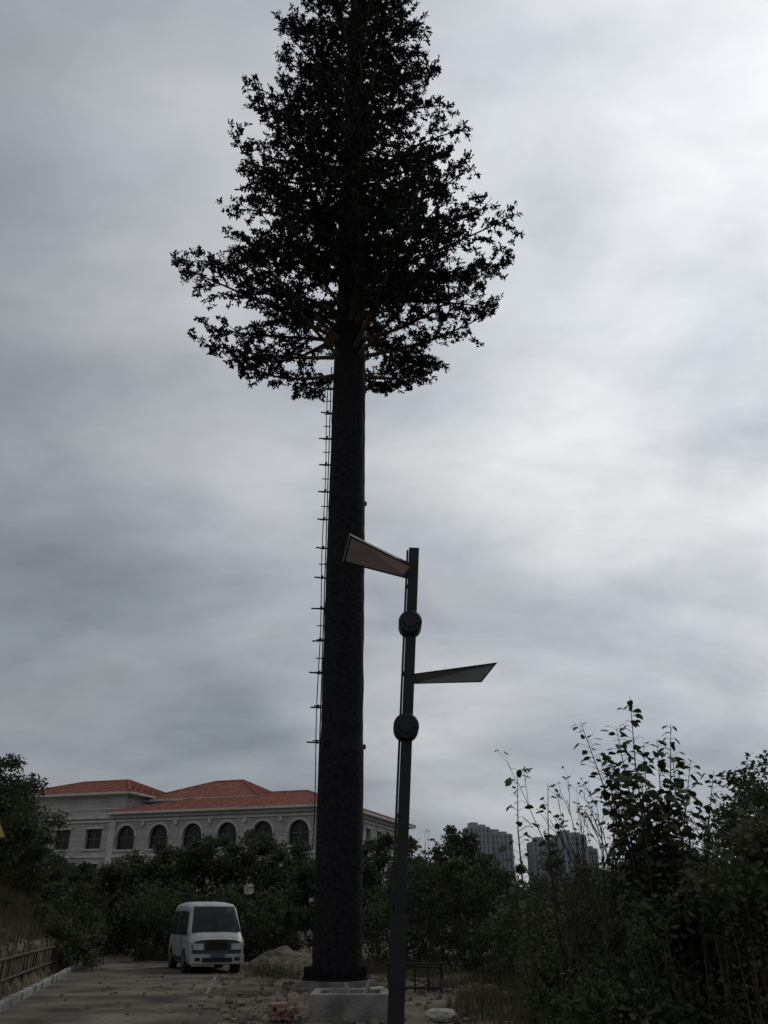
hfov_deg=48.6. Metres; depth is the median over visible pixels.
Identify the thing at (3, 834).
warning sign
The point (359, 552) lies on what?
street lamp
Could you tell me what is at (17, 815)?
roadside tree
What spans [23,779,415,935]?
hotel building
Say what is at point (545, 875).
distant trees
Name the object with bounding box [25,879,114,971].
shrubbery
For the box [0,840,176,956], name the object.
shrubbery
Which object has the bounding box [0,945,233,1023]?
road
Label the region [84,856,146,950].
broadleaf tree
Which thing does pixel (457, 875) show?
shrubbery
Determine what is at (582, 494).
sky
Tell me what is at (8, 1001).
kerb
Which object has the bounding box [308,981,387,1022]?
concrete pit
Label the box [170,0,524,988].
pine tree cell tower
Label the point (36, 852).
roadside tree
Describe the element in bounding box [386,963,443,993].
metal barrier
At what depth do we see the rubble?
18.05 m
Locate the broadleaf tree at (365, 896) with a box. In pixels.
[304,858,384,942]
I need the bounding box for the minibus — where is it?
[168,902,248,972]
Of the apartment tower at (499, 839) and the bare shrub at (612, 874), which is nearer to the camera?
the bare shrub at (612, 874)
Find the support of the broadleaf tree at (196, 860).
on the ground at (412, 1014)
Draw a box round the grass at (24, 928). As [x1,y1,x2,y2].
[0,882,689,1023]
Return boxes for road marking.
[199,968,220,1003]
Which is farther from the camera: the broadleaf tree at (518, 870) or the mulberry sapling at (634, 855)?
the broadleaf tree at (518, 870)
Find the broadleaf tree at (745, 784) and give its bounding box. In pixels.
[710,750,767,832]
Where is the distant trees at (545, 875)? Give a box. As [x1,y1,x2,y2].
[411,866,599,920]
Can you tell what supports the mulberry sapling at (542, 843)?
on the ground at (412, 1014)
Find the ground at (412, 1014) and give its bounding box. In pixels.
[0,894,767,1023]
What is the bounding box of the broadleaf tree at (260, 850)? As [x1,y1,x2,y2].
[204,829,290,945]
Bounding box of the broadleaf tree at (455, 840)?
[427,824,494,956]
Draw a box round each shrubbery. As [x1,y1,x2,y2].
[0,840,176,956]
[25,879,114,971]
[128,871,311,961]
[362,829,698,969]
[441,808,731,990]
[503,793,767,1023]
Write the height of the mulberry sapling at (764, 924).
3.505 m
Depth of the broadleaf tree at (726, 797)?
19.55 m
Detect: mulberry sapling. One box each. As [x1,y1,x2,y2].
[496,768,540,1023]
[533,785,576,1001]
[572,700,703,989]
[646,756,738,1022]
[719,806,767,986]
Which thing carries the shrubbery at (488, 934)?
on the ground at (412, 1014)
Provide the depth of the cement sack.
13.90 m
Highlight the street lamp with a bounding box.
[342,533,496,1023]
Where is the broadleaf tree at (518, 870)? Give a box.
[452,848,531,924]
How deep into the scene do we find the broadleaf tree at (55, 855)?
45.91 m
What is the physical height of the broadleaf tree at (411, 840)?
4.929 m
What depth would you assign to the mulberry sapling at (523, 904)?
13.91 m
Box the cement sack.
[423,1008,456,1023]
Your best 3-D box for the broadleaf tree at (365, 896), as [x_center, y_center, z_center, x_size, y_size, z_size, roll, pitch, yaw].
[-1.389,15.562,33.560,3.199,4.115,3.184,23,-34,-39]
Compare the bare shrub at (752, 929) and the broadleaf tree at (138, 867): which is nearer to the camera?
the bare shrub at (752, 929)
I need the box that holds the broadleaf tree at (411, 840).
[391,835,452,947]
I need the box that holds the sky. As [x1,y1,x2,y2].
[0,0,767,886]
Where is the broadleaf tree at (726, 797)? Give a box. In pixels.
[700,788,766,857]
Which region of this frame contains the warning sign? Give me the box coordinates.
[0,820,6,838]
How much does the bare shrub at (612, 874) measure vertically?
4.339 m
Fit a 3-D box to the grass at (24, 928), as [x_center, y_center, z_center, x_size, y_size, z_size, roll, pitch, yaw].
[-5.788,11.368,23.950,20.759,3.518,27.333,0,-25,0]
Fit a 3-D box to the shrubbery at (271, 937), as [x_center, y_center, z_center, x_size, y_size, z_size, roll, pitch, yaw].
[-6.489,16.726,34.761,6.981,3.688,6.198,0,-25,0]
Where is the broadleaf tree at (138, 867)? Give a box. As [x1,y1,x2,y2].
[112,838,200,947]
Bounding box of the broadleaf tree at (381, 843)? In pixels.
[362,831,413,954]
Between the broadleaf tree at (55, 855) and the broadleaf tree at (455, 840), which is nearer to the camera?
the broadleaf tree at (455, 840)
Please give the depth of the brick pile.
14.31 m
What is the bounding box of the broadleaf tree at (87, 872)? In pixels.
[57,860,112,914]
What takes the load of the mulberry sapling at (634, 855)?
on the ground at (412, 1014)
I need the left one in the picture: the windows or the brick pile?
the windows
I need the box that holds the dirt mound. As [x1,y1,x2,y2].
[228,945,311,974]
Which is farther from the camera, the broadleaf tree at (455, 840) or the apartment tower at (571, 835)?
the apartment tower at (571, 835)
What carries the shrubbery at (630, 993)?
on the ground at (412, 1014)
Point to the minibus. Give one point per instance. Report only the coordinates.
(206, 933)
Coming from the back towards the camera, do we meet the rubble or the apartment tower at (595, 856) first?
the apartment tower at (595, 856)
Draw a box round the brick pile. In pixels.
[267,1002,299,1019]
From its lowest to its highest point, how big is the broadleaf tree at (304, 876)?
5.060 m
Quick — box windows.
[171,906,240,934]
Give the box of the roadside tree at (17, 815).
[0,753,48,865]
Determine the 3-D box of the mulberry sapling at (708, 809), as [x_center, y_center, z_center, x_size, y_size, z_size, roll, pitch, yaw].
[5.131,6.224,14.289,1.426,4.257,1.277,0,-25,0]
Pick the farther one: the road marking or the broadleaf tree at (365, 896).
the broadleaf tree at (365, 896)
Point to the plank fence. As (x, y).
(13, 964)
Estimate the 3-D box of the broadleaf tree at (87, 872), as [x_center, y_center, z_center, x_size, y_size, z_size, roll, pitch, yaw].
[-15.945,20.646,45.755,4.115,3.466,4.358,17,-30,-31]
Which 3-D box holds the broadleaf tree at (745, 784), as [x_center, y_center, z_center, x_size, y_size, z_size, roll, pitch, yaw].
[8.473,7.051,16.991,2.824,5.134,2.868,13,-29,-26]
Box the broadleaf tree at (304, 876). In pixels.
[257,837,314,950]
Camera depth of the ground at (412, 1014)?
19.16 m
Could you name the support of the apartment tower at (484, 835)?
on the ground at (412, 1014)
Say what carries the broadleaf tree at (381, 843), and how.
on the ground at (412, 1014)
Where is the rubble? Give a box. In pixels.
[46,967,513,1023]
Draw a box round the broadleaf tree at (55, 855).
[6,849,78,899]
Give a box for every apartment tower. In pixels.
[462,822,491,869]
[490,829,514,873]
[526,837,555,885]
[551,830,588,882]
[587,846,599,871]
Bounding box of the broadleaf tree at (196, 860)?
[151,833,248,914]
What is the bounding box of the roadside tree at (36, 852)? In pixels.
[0,778,70,883]
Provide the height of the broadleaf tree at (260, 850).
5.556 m
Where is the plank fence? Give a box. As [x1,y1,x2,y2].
[0,936,73,990]
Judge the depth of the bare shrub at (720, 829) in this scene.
16.29 m
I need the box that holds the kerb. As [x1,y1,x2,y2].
[0,951,102,1012]
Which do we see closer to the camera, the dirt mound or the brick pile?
the brick pile
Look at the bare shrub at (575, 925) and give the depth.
13.65 m
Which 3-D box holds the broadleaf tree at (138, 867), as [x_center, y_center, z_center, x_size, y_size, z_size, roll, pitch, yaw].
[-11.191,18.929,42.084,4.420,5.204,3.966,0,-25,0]
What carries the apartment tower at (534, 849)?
on the ground at (412, 1014)
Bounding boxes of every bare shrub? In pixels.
[495,750,646,1000]
[533,812,613,1012]
[686,814,767,1023]
[702,786,767,952]

